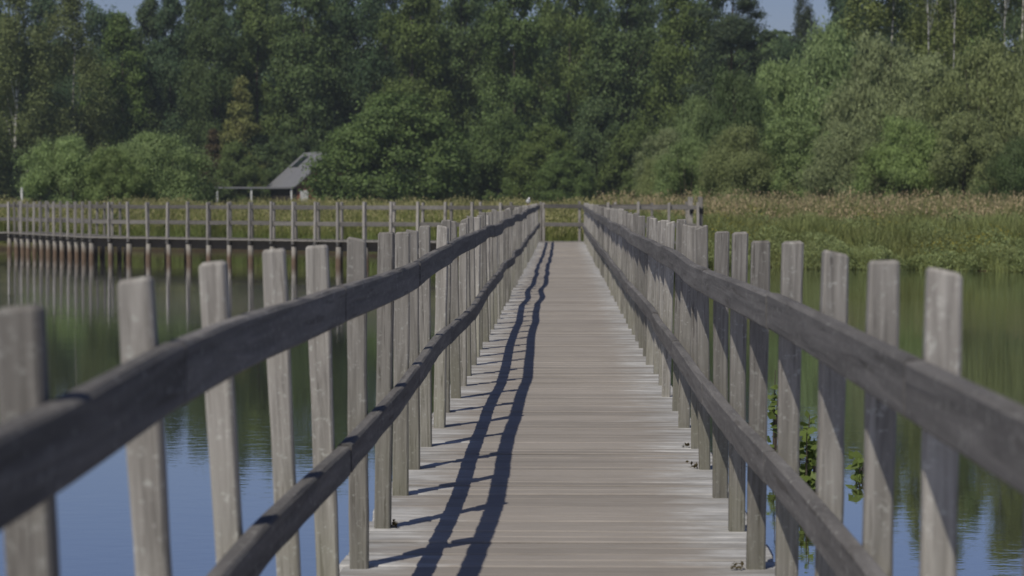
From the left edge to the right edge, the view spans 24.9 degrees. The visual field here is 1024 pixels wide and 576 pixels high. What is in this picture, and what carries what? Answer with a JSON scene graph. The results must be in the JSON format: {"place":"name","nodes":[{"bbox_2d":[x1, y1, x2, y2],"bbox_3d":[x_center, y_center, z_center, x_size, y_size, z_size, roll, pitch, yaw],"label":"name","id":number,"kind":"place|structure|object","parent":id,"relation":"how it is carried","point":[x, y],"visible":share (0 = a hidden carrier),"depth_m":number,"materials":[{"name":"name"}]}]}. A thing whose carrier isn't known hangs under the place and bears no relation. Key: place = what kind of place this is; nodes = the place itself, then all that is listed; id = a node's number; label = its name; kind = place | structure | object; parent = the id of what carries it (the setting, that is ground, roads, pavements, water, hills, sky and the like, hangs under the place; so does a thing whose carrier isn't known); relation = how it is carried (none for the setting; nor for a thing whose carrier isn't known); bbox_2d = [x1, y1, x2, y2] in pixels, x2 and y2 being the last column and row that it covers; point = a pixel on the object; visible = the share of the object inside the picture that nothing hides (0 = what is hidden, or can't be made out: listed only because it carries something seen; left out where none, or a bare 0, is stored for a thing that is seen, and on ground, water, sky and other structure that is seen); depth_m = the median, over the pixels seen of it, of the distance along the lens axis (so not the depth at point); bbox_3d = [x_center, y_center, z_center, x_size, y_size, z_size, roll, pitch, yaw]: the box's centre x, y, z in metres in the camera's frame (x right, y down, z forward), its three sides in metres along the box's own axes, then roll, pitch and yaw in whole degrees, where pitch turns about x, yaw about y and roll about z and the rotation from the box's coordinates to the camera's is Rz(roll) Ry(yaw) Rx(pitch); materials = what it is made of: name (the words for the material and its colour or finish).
{"place":"outdoors","nodes":[
{"label":"outdoors","id":0,"kind":"place"},
{"bbox_2d":[92,213,125,224],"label":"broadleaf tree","id":1,"kind":"object","parent":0,"point":[115,214],"visible":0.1,"depth_m":99.24,"materials":[{"name":"green plant"}]},
{"bbox_2d":[1,0,1017,53],"label":"sky","id":2,"kind":"structure","parent":0,"point":[782,17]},
{"bbox_2d":[0,241,1022,271],"bbox_3d":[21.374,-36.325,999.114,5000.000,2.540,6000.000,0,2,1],"label":"ground","id":3,"kind":"structure","parent":0,"point":[3,245],"depth_m":94.15,"materials":[{"name":"green plant"}]},
{"bbox_2d":[0,0,26,135],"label":"broadleaf tree","id":4,"kind":"object","parent":3,"relation":"on","point":[2,6],"visible":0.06,"depth_m":247.98,"materials":[{"name":"green plant"}]},
{"bbox_2d":[0,136,63,203],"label":"broadleaf tree","id":5,"kind":"object","parent":3,"relation":"on","point":[11,176],"visible":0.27,"depth_m":212.21,"materials":[{"name":"green plant"}]},
{"bbox_2d":[0,0,73,200],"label":"birch tree","id":6,"kind":"object","parent":3,"relation":"on","point":[10,31],"visible":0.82,"depth_m":211.63,"materials":[{"name":"green plant"}]},
{"bbox_2d":[1,0,88,202],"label":"broadleaf tree","id":7,"kind":"object","parent":3,"relation":"on","point":[42,8],"visible":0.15,"depth_m":252.75,"materials":[{"name":"green plant"}]},
{"bbox_2d":[10,131,121,203],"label":"willow shrub","id":8,"kind":"object","parent":3,"relation":"on","point":[69,152],"visible":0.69,"depth_m":127.24,"materials":[{"name":"green plant"}]},
{"bbox_2d":[22,0,133,203],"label":"birch tree","id":9,"kind":"object","parent":3,"relation":"on","point":[66,19],"visible":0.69,"depth_m":215.62,"materials":[{"name":"green plant"}]},
{"bbox_2d":[48,0,131,184],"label":"broadleaf tree","id":10,"kind":"object","parent":3,"relation":"on","point":[96,18],"visible":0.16,"depth_m":247.35,"materials":[{"name":"green plant"}]},
{"bbox_2d":[78,145,149,204],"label":"willow shrub","id":11,"kind":"object","parent":3,"relation":"on","point":[102,156],"visible":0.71,"depth_m":126.78,"materials":[{"name":"green plant"}]},
{"bbox_2d":[76,6,154,168],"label":"broadleaf tree","id":12,"kind":"object","parent":3,"relation":"on","point":[133,100],"visible":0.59,"depth_m":223.50,"materials":[{"name":"green plant"}]},
{"bbox_2d":[125,0,186,140],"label":"broadleaf tree","id":13,"kind":"object","parent":3,"relation":"on","point":[145,13],"visible":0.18,"depth_m":250.00,"materials":[{"name":"green plant"}]},
{"bbox_2d":[128,0,201,173],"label":"broadleaf tree","id":14,"kind":"object","parent":3,"relation":"on","point":[170,14],"visible":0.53,"depth_m":226.97,"materials":[{"name":"green plant"}]},
{"bbox_2d":[102,128,237,204],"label":"willow shrub","id":15,"kind":"object","parent":3,"relation":"on","point":[146,149],"visible":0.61,"depth_m":130.03,"materials":[{"name":"green plant"}]},
{"bbox_2d":[141,134,204,198],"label":"broadleaf tree","id":16,"kind":"object","parent":3,"relation":"on","point":[188,138],"visible":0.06,"depth_m":213.11,"materials":[{"name":"green plant"}]},
{"bbox_2d":[147,0,244,157],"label":"broadleaf tree","id":17,"kind":"object","parent":3,"relation":"on","point":[188,3],"visible":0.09,"depth_m":250.24,"materials":[{"name":"green plant"}]},
{"bbox_2d":[169,0,263,182],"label":"broadleaf tree","id":18,"kind":"object","parent":3,"relation":"on","point":[209,40],"visible":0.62,"depth_m":220.49,"materials":[{"name":"green plant"}]},
{"bbox_2d":[198,128,236,203],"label":"cypress tree","id":19,"kind":"object","parent":3,"relation":"on","point":[212,145],"visible":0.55,"depth_m":205.85,"materials":[{"name":"green plant"}]},
{"bbox_2d":[198,0,276,136],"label":"broadleaf tree","id":20,"kind":"object","parent":3,"relation":"on","point":[237,27],"visible":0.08,"depth_m":252.12,"materials":[{"name":"green plant"}]},
{"bbox_2d":[210,138,270,203],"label":"broadleaf tree","id":21,"kind":"object","parent":3,"relation":"on","point":[246,173],"visible":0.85,"depth_m":205.43,"materials":[{"name":"green plant"}]},
{"bbox_2d":[218,75,273,199],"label":"cypress tree","id":22,"kind":"object","parent":3,"relation":"on","point":[241,125],"visible":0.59,"depth_m":211.46,"materials":[{"name":"green plant"}]},
{"bbox_2d":[215,187,296,201],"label":"carport","id":23,"kind":"object","parent":3,"relation":"on","point":[251,188],"visible":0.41,"depth_m":196.65,"materials":[{"name":"white paint"}]},
{"bbox_2d":[218,0,296,145],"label":"broadleaf tree","id":24,"kind":"object","parent":3,"relation":"on","point":[253,15],"visible":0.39,"depth_m":224.65,"materials":[{"name":"green plant"}]},
{"bbox_2d":[232,132,290,201],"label":"broadleaf tree","id":25,"kind":"object","parent":3,"relation":"on","point":[264,147],"visible":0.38,"depth_m":212.25,"materials":[{"name":"green plant"}]},
{"bbox_2d":[253,0,323,145],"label":"broadleaf tree","id":26,"kind":"object","parent":3,"relation":"on","point":[278,7],"visible":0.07,"depth_m":254.20,"materials":[{"name":"green plant"}]},
{"bbox_2d":[0,211,583,242],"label":"water edge grass","id":27,"kind":"structure","parent":3,"relation":"on","point":[199,233],"depth_m":94.61,"materials":[{"name":"green plant"}]},
{"bbox_2d":[264,133,326,200],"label":"broadleaf tree","id":28,"kind":"object","parent":3,"relation":"on","point":[296,148],"visible":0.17,"depth_m":212.90,"materials":[{"name":"green plant"}]},
{"bbox_2d":[0,192,605,241],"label":"meadow grass","id":29,"kind":"structure","parent":3,"relation":"on","point":[564,215],"depth_m":96.01,"materials":[{"name":"plant"}]},
{"bbox_2d":[264,0,357,151],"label":"broadleaf tree","id":30,"kind":"object","parent":3,"relation":"on","point":[301,85],"visible":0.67,"depth_m":220.37,"materials":[{"name":"green plant"}]},
{"bbox_2d":[267,152,372,202],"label":"cottage","id":31,"kind":"structure","parent":3,"relation":"on","point":[287,177],"depth_m":204.68,"materials":[{"name":"grey"}]},
{"bbox_2d":[300,190,307,200],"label":"door","id":32,"kind":"structure","parent":31,"relation":"in","point":[302,194],"depth_m":200.44,"materials":[{"name":"white paint"}]},
{"bbox_2d":[300,0,374,134],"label":"broadleaf tree","id":33,"kind":"object","parent":3,"relation":"on","point":[313,25],"visible":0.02,"depth_m":252.33,"materials":[{"name":"green plant"}]},
{"bbox_2d":[309,122,388,201],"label":"broadleaf tree","id":34,"kind":"object","parent":3,"relation":"on","point":[328,147],"visible":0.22,"depth_m":187.23,"materials":[{"name":"green plant"}]},
{"bbox_2d":[302,0,402,145],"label":"broadleaf tree","id":35,"kind":"object","parent":3,"relation":"on","point":[360,71],"visible":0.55,"depth_m":222.87,"materials":[{"name":"green plant"}]},
{"bbox_2d":[357,0,413,172],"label":"broadleaf tree","id":36,"kind":"object","parent":3,"relation":"on","point":[389,3],"visible":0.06,"depth_m":254.01,"materials":[{"name":"green plant"}]},
{"bbox_2d":[289,90,485,203],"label":"broadleaf tree","id":37,"kind":"object","parent":3,"relation":"on","point":[396,120],"visible":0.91,"depth_m":183.43,"materials":[{"name":"green plant"}]},
{"bbox_2d":[380,130,424,202],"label":"broadleaf tree","id":38,"kind":"object","parent":3,"relation":"on","point":[404,174],"depth_m":212.15,"materials":[{"name":"green plant"}]},
{"bbox_2d":[362,0,468,140],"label":"broadleaf tree","id":39,"kind":"object","parent":3,"relation":"on","point":[425,56],"visible":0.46,"depth_m":218.65,"materials":[{"name":"green plant"}]},
{"bbox_2d":[384,0,489,124],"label":"broadleaf tree","id":40,"kind":"object","parent":3,"relation":"on","point":[434,17],"visible":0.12,"depth_m":247.78,"materials":[{"name":"green plant"}]},
{"bbox_2d":[410,146,481,202],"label":"broadleaf tree","id":41,"kind":"object","parent":3,"relation":"on","point":[471,192],"visible":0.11,"depth_m":195.05,"materials":[{"name":"green plant"}]},
{"bbox_2d":[415,0,520,147],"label":"broadleaf tree","id":42,"kind":"object","parent":3,"relation":"on","point":[452,38],"visible":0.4,"depth_m":223.95,"materials":[{"name":"green plant"}]},
{"bbox_2d":[467,168,510,203],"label":"broadleaf tree","id":43,"kind":"object","parent":3,"relation":"on","point":[492,191],"visible":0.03,"depth_m":211.37,"materials":[{"name":"green plant"}]},
{"bbox_2d":[452,0,535,202],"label":"broadleaf tree","id":44,"kind":"object","parent":3,"relation":"on","point":[483,3],"visible":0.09,"depth_m":248.65,"materials":[{"name":"green plant"}]},
{"bbox_2d":[456,109,538,204],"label":"broadleaf tree","id":45,"kind":"object","parent":3,"relation":"on","point":[495,146],"visible":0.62,"depth_m":196.34,"materials":[{"name":"green plant"}]},
{"bbox_2d":[1,20,1019,204],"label":"undergrowth","id":46,"kind":"object","parent":3,"relation":"on","point":[770,44],"depth_m":263.97,"materials":[{"name":"green plant"}]},
{"bbox_2d":[466,0,571,179],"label":"broadleaf tree","id":47,"kind":"object","parent":3,"relation":"on","point":[518,34],"visible":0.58,"depth_m":216.63,"materials":[{"name":"green plant"}]},
{"bbox_2d":[502,123,578,203],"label":"broadleaf tree","id":48,"kind":"object","parent":3,"relation":"on","point":[521,166],"visible":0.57,"depth_m":192.41,"materials":[{"name":"green plant"}]},
{"bbox_2d":[507,0,584,189],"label":"broadleaf tree","id":49,"kind":"object","parent":3,"relation":"on","point":[557,43],"visible":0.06,"depth_m":250.49,"materials":[{"name":"green plant"}]},
{"bbox_2d":[518,149,598,203],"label":"broadleaf tree","id":50,"kind":"object","parent":3,"relation":"on","point":[562,169],"visible":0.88,"depth_m":188.80,"materials":[{"name":"green plant"}]},
{"bbox_2d":[515,0,624,153],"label":"broadleaf tree","id":51,"kind":"object","parent":3,"relation":"on","point":[574,24],"visible":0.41,"depth_m":224.83,"materials":[{"name":"green plant"}]},
{"bbox_2d":[568,156,601,192],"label":"broadleaf tree","id":52,"kind":"object","parent":3,"relation":"on","point":[593,169],"visible":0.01,"depth_m":212.21,"materials":[{"name":"green plant"}]},
{"bbox_2d":[560,0,631,129],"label":"broadleaf tree","id":53,"kind":"object","parent":3,"relation":"on","point":[605,9],"visible":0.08,"depth_m":250.47,"materials":[{"name":"green plant"}]},
{"bbox_2d":[566,92,631,201],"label":"broadleaf tree","id":54,"kind":"object","parent":3,"relation":"on","point":[589,124],"visible":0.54,"depth_m":194.29,"materials":[{"name":"green plant"}]},
{"bbox_2d":[594,119,657,201],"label":"broadleaf tree","id":55,"kind":"object","parent":3,"relation":"on","point":[632,136],"visible":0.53,"depth_m":190.78,"materials":[{"name":"green plant"}]},
{"bbox_2d":[568,0,686,142],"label":"broadleaf tree","id":56,"kind":"object","parent":3,"relation":"on","point":[610,73],"visible":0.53,"depth_m":219.59,"materials":[{"name":"green plant"}]},
{"bbox_2d":[622,155,673,202],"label":"willow shrub","id":57,"kind":"object","parent":3,"relation":"on","point":[643,182],"visible":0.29,"depth_m":129.23,"materials":[{"name":"green plant"}]},
{"bbox_2d":[604,0,693,141],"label":"broadleaf tree","id":58,"kind":"object","parent":3,"relation":"on","point":[653,11],"visible":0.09,"depth_m":245.76,"materials":[{"name":"green plant"}]},
{"bbox_2d":[629,124,695,197],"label":"willow shrub","id":59,"kind":"object","parent":3,"relation":"on","point":[669,136],"visible":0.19,"depth_m":137.02,"materials":[{"name":"green plant"}]},
{"bbox_2d":[628,0,718,135],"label":"broadleaf tree","id":60,"kind":"object","parent":3,"relation":"on","point":[668,56],"visible":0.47,"depth_m":213.95,"materials":[{"name":"green plant"}]},
{"bbox_2d":[647,136,722,203],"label":"willow shrub","id":61,"kind":"object","parent":3,"relation":"on","point":[687,159],"visible":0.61,"depth_m":127.37,"materials":[{"name":"green plant"}]},
{"bbox_2d":[649,86,727,193],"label":"willow shrub","id":62,"kind":"object","parent":3,"relation":"on","point":[695,105],"visible":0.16,"depth_m":141.00,"materials":[{"name":"green plant"}]},
{"bbox_2d":[672,0,752,121],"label":"broadleaf tree","id":63,"kind":"object","parent":3,"relation":"on","point":[703,52],"visible":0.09,"depth_m":247.04,"materials":[{"name":"green plant"}]},
{"bbox_2d":[670,0,785,120],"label":"pine tree","id":64,"kind":"object","parent":3,"relation":"on","point":[731,31],"visible":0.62,"depth_m":203.16,"materials":[{"name":"green plant"}]},
{"bbox_2d":[688,59,777,198],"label":"willow shrub","id":65,"kind":"object","parent":3,"relation":"on","point":[724,116],"visible":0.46,"depth_m":138.56,"materials":[{"name":"green plant"}]},
{"bbox_2d":[688,120,799,203],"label":"willow shrub","id":66,"kind":"object","parent":3,"relation":"on","point":[724,170],"visible":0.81,"depth_m":124.53,"materials":[{"name":"green plant"}]},
{"bbox_2d":[749,52,821,190],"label":"willow shrub","id":67,"kind":"object","parent":3,"relation":"on","point":[767,76],"visible":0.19,"depth_m":144.34,"materials":[{"name":"green plant"}]},
{"bbox_2d":[768,31,810,173],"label":"broadleaf tree","id":68,"kind":"object","parent":3,"relation":"on","point":[781,48],"visible":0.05,"depth_m":225.80,"materials":[{"name":"green plant"}]},
{"bbox_2d":[752,115,834,202],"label":"willow shrub","id":69,"kind":"object","parent":3,"relation":"on","point":[791,155],"visible":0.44,"depth_m":126.66,"materials":[{"name":"green plant"}]},
{"bbox_2d":[784,0,821,92],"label":"pine tree","id":70,"kind":"object","parent":3,"relation":"on","point":[802,23],"visible":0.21,"depth_m":230.25,"materials":[{"name":"green plant"}]},
{"bbox_2d":[591,183,1023,225],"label":"reeds","id":71,"kind":"object","parent":3,"relation":"on","point":[888,205],"visible":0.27,"depth_m":79.97,"materials":[{"name":"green plant"}]},
{"bbox_2d":[591,202,1023,272],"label":"bank herbs","id":72,"kind":"object","parent":3,"relation":"on","point":[796,224],"visible":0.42,"depth_m":70.89,"materials":[{"name":"green plant"}]},
{"bbox_2d":[772,9,880,171],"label":"willow shrub","id":73,"kind":"object","parent":3,"relation":"on","point":[831,55],"visible":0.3,"depth_m":145.47,"materials":[{"name":"green plant"}]},
{"bbox_2d":[820,0,865,101],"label":"broadleaf tree","id":74,"kind":"object","parent":3,"relation":"on","point":[835,4],"visible":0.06,"depth_m":203.03,"materials":[{"name":"green plant"}]},
{"bbox_2d":[790,118,904,200],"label":"willow shrub","id":75,"kind":"object","parent":3,"relation":"on","point":[830,163],"visible":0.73,"depth_m":122.16,"materials":[{"name":"green plant"}]},
{"bbox_2d":[674,205,1022,261],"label":"goldenrod","id":76,"kind":"object","parent":3,"relation":"on","point":[734,226],"visible":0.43,"depth_m":69.51,"materials":[{"name":"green plant"}]},
{"bbox_2d":[800,23,937,202],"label":"willow shrub","id":77,"kind":"object","parent":3,"relation":"on","point":[849,102],"visible":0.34,"depth_m":140.28,"materials":[{"name":"green plant"}]},
{"bbox_2d":[827,0,910,71],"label":"broadleaf tree","id":78,"kind":"object","parent":3,"relation":"on","point":[868,30],"visible":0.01,"depth_m":248.93,"materials":[{"name":"green plant"}]},
{"bbox_2d":[828,0,974,98],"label":"birch tree","id":79,"kind":"object","parent":3,"relation":"on","point":[873,8],"visible":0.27,"depth_m":166.15,"materials":[{"name":"green plant"}]},
{"bbox_2d":[848,111,961,201],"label":"willow shrub","id":80,"kind":"object","parent":3,"relation":"on","point":[910,161],"visible":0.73,"depth_m":120.39,"materials":[{"name":"green plant"}]},
{"bbox_2d":[884,0,940,73],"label":"broadleaf tree","id":81,"kind":"object","parent":3,"relation":"on","point":[909,28],"visible":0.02,"depth_m":253.07,"materials":[{"name":"green plant"}]},
{"bbox_2d":[859,47,975,198],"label":"willow shrub","id":82,"kind":"object","parent":3,"relation":"on","point":[930,66],"visible":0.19,"depth_m":136.20,"materials":[{"name":"green plant"}]},
{"bbox_2d":[924,0,937,91],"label":"birch tree","id":83,"kind":"object","parent":3,"relation":"on","point":[928,22],"visible":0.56,"depth_m":156.62,"materials":[{"name":"white plant"}]},
{"bbox_2d":[898,0,981,131],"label":"birch tree","id":84,"kind":"object","parent":3,"relation":"on","point":[948,14],"visible":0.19,"depth_m":173.57,"materials":[{"name":"green plant"}]},
{"bbox_2d":[950,0,955,67],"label":"birch tree","id":85,"kind":"object","parent":3,"relation":"on","point":[954,13],"visible":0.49,"depth_m":156.75,"materials":[{"name":"white plant"}]},
{"bbox_2d":[902,106,1008,203],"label":"willow shrub","id":86,"kind":"object","parent":3,"relation":"on","point":[967,127],"visible":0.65,"depth_m":118.41,"materials":[{"name":"green plant"}]},
{"bbox_2d":[905,26,1023,193],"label":"willow shrub","id":87,"kind":"object","parent":3,"relation":"on","point":[992,63],"visible":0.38,"depth_m":132.75,"materials":[{"name":"green plant"}]},
{"bbox_2d":[914,0,1016,114],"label":"broadleaf tree","id":88,"kind":"object","parent":3,"relation":"on","point":[991,21],"visible":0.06,"depth_m":184.50,"materials":[{"name":"green plant"}]},
{"bbox_2d":[960,0,1023,120],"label":"birch tree","id":89,"kind":"object","parent":3,"relation":"on","point":[997,11],"visible":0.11,"depth_m":171.03,"materials":[{"name":"green plant"}]},
{"bbox_2d":[964,136,1023,202],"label":"willow shrub","id":90,"kind":"object","parent":3,"relation":"on","point":[1014,178],"visible":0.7,"depth_m":114.94,"materials":[{"name":"green plant"}]},
{"bbox_2d":[972,25,1023,201],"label":"willow shrub","id":91,"kind":"object","parent":3,"relation":"on","point":[1017,99],"visible":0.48,"depth_m":129.19,"materials":[{"name":"green plant"}]},
{"bbox_2d":[999,2,1008,54],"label":"birch tree","id":92,"kind":"object","parent":3,"relation":"on","point":[1004,18],"visible":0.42,"depth_m":156.96,"materials":[{"name":"white plant"}]},
{"bbox_2d":[990,0,1023,61],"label":"broadleaf tree","id":93,"kind":"object","parent":3,"relation":"on","point":[1013,28],"visible":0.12,"depth_m":244.98,"materials":[{"name":"green plant"}]},
{"bbox_2d":[0,249,1023,575],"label":"water","id":94,"kind":"structure","parent":0,"point":[76,297],"depth_m":23.95,"materials":[{"name":"blue liquid"}]},
{"bbox_2d":[0,201,542,266],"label":"boardwalk","id":95,"kind":"structure","parent":94,"relation":"in","point":[82,244],"depth_m":77.25,"materials":[{"name":"grey wood"}]},
{"bbox_2d":[0,203,1023,575],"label":"boardwalk","id":96,"kind":"structure","parent":94,"relation":"in","point":[554,431],"depth_m":8.15,"materials":[{"name":"grey wood"}]},
{"bbox_2d":[391,443,743,569],"bbox_3d":[0.217,0.892,10.175,1.352,0.042,4.105,0,2,1],"label":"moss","id":97,"kind":"object","parent":96,"relation":"on","point":[394,524],"visible":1,"depth_m":9.15,"materials":[{"name":"green plant"}]},
{"bbox_2d":[539,197,703,243],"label":"railing","id":98,"kind":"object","parent":96,"relation":"attached to","point":[688,207],"visible":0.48,"depth_m":71.08,"materials":[{"name":"grey wood"}]},
{"bbox_2d":[767,370,777,451],"bbox_3d":[2.184,1.171,18.987,0.267,1.004,0.235,2,3,39],"label":"water plant","id":99,"kind":"object","parent":94,"relation":"in","point":[772,412],"visible":0.37,"depth_m":18.97,"materials":[{"name":"green plant"}]},
{"bbox_2d":[770,410,817,491],"bbox_3d":[2.131,1.320,16.676,0.442,0.884,0.435,-1,2,-25],"label":"water plant","id":100,"kind":"object","parent":94,"relation":"in","point":[807,474],"visible":0.27,"depth_m":16.56,"materials":[{"name":"green plant"}]},
{"bbox_2d":[845,451,863,478],"bbox_3d":[2.622,1.479,17.540,0.210,0.500,0.237,-1,2,-22],"label":"water plant","id":101,"kind":"object","parent":94,"relation":"in","point":[858,462],"visible":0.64,"depth_m":17.49,"materials":[{"name":"green plant"}]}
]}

